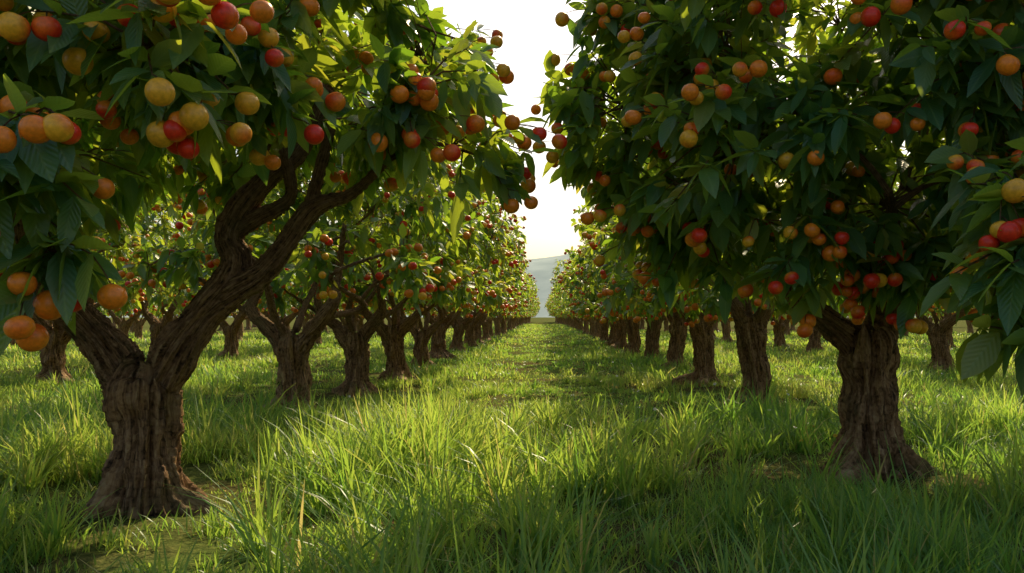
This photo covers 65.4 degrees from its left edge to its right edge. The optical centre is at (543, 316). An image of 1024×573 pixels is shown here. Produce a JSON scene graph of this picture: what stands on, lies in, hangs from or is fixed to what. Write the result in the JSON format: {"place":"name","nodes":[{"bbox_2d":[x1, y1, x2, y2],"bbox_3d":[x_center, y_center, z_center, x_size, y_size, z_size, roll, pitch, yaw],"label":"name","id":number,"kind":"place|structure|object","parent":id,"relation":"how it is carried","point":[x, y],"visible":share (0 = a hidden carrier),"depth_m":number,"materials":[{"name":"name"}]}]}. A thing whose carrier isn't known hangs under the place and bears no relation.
{"place":"outdoors","nodes":[
{"label":"outdoors","id":0,"kind":"place"},
{"bbox_2d":[0,317,1023,572],"bbox_3d":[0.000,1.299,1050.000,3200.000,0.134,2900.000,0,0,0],"label":"ground","id":1,"kind":"structure","parent":0,"point":[194,475],"depth_m":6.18,"materials":[{"name":"green plant"}]},
{"bbox_2d":[24,193,196,385],"bbox_3d":[-9.692,-1.206,15.542,4.777,5.958,4.808,0,0,33],"label":"fruit tree","id":2,"kind":"object","parent":1,"relation":"on","point":[53,356],"visible":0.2,"depth_m":15.61,"materials":[{"name":"green plant"}]},
{"bbox_2d":[92,188,219,361],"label":"fruit tree","id":3,"kind":"object","parent":1,"relation":"on","point":[182,298],"visible":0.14,"depth_m":19.84,"materials":[{"name":"green plant"}]},
{"bbox_2d":[149,212,295,357],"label":"fruit tree","id":4,"kind":"object","parent":1,"relation":"on","point":[231,341],"visible":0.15,"depth_m":24.82,"materials":[{"name":"green plant"}]},
{"bbox_2d":[0,0,566,519],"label":"fruit tree","id":5,"kind":"object","parent":1,"relation":"on","point":[186,92],"visible":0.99,"depth_m":4.66,"materials":[{"name":"green plant"}]},
{"bbox_2d":[240,218,346,327],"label":"fruit tree","id":6,"kind":"object","parent":1,"relation":"on","point":[287,320],"visible":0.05,"depth_m":29.88,"materials":[{"name":"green plant"}]},
{"bbox_2d":[113,9,479,411],"bbox_3d":[-3.505,-1.291,10.719,4.901,5.993,5.011,0,0,-44],"label":"fruit tree","id":7,"kind":"object","parent":1,"relation":"on","point":[291,350],"visible":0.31,"depth_m":10.54,"materials":[{"name":"green plant"}]},
{"bbox_2d":[258,90,496,397],"bbox_3d":[-3.058,-1.121,13.550,4.616,5.756,4.645,0,0,37],"label":"fruit tree","id":8,"kind":"object","parent":1,"relation":"on","point":[354,345],"visible":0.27,"depth_m":13.35,"materials":[{"name":"green plant"}]},
{"bbox_2d":[270,159,518,383],"bbox_3d":[-2.929,-1.118,16.154,5.001,5.792,4.707,0,0,8],"label":"fruit tree","id":9,"kind":"object","parent":1,"relation":"on","point":[392,336],"visible":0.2,"depth_m":15.88,"materials":[{"name":"green plant"}]},
{"bbox_2d":[338,182,512,366],"bbox_3d":[-2.989,-1.024,20.393,4.493,5.374,4.395,0,0,42],"label":"fruit tree","id":10,"kind":"object","parent":1,"relation":"on","point":[422,335],"visible":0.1,"depth_m":20.30,"materials":[{"name":"green plant"}]},
{"bbox_2d":[365,192,526,358],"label":"fruit tree","id":11,"kind":"object","parent":1,"relation":"on","point":[438,343],"visible":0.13,"depth_m":24.91,"materials":[{"name":"green plant"}]},
{"bbox_2d":[403,221,526,351],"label":"fruit tree","id":12,"kind":"object","parent":1,"relation":"on","point":[459,327],"visible":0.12,"depth_m":29.52,"materials":[{"name":"green plant"}]},
{"bbox_2d":[427,217,531,345],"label":"fruit tree","id":13,"kind":"object","parent":1,"relation":"on","point":[469,338],"visible":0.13,"depth_m":33.85,"materials":[{"name":"green plant"}]},
{"bbox_2d":[430,252,528,342],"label":"fruit tree","id":14,"kind":"object","parent":1,"relation":"on","point":[477,330],"visible":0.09,"depth_m":38.38,"materials":[{"name":"green plant"}]},
{"bbox_2d":[9,221,989,352],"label":"distant fruit trees","id":15,"kind":"object","parent":1,"relation":"on","point":[557,306],"visible":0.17,"depth_m":50.42,"materials":[{"name":"green plant"}]},
{"bbox_2d":[555,258,609,341],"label":"fruit tree","id":16,"kind":"object","parent":1,"relation":"on","point":[604,331],"visible":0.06,"depth_m":41.35,"materials":[{"name":"green plant"}]},
{"bbox_2d":[565,249,615,345],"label":"fruit tree","id":17,"kind":"object","parent":1,"relation":"on","point":[612,337],"visible":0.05,"depth_m":36.87,"materials":[{"name":"green plant"}]},
{"bbox_2d":[564,222,627,348],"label":"fruit tree","id":18,"kind":"object","parent":1,"relation":"on","point":[621,332],"visible":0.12,"depth_m":32.36,"materials":[{"name":"green plant"}]},
{"bbox_2d":[557,197,640,353],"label":"fruit tree","id":19,"kind":"object","parent":1,"relation":"on","point":[632,327],"visible":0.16,"depth_m":27.84,"materials":[{"name":"green plant"}]},
{"bbox_2d":[564,220,720,359],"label":"fruit tree","id":20,"kind":"object","parent":1,"relation":"on","point":[652,338],"visible":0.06,"depth_m":23.39,"materials":[{"name":"green plant"}]},
{"bbox_2d":[577,218,758,366],"bbox_3d":[3.282,-1.254,19.745,4.476,6.008,4.696,0,0,-20],"label":"fruit tree","id":21,"kind":"object","parent":1,"relation":"on","point":[678,332],"visible":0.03,"depth_m":19.69,"materials":[{"name":"green plant"}]},
{"bbox_2d":[571,154,786,386],"bbox_3d":[3.189,-0.960,15.480,5.128,5.608,3.923,0,0,22],"label":"fruit tree","id":22,"kind":"object","parent":1,"relation":"on","point":[702,337],"visible":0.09,"depth_m":15.30,"materials":[{"name":"green plant"}]},
{"bbox_2d":[582,30,906,406],"bbox_3d":[3.147,-1.323,11.860,4.599,6.172,4.825,0,0,-42],"label":"fruit tree","id":23,"kind":"object","parent":1,"relation":"on","point":[750,327],"visible":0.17,"depth_m":11.64,"materials":[{"name":"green plant"}]},
{"bbox_2d":[531,0,1023,483],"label":"fruit tree","id":24,"kind":"object","parent":1,"relation":"on","point":[780,179],"visible":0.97,"depth_m":5.29,"materials":[{"name":"green plant"}]},
{"bbox_2d":[770,312,789,347],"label":"fruit tree","id":25,"kind":"object","parent":1,"relation":"on","point":[779,328],"visible":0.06,"depth_m":32.84,"materials":[{"name":"brown plant"}]},
{"bbox_2d":[802,297,838,352],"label":"fruit tree","id":26,"kind":"object","parent":1,"relation":"on","point":[814,339],"visible":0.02,"depth_m":28.36,"materials":[{"name":"brown plant"}]},
{"bbox_2d":[896,174,974,370],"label":"fruit tree","id":27,"kind":"object","parent":1,"relation":"on","point":[936,332],"visible":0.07,"depth_m":19.07,"materials":[{"name":"brown plant"}]},
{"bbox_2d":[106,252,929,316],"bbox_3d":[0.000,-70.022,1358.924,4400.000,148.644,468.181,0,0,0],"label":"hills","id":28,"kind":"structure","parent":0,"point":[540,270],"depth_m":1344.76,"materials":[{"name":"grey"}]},
{"bbox_2d":[131,0,943,259],"label":"sky","id":29,"kind":"structure","parent":0,"point":[529,28],"materials":[{"name":"white"}]}
]}

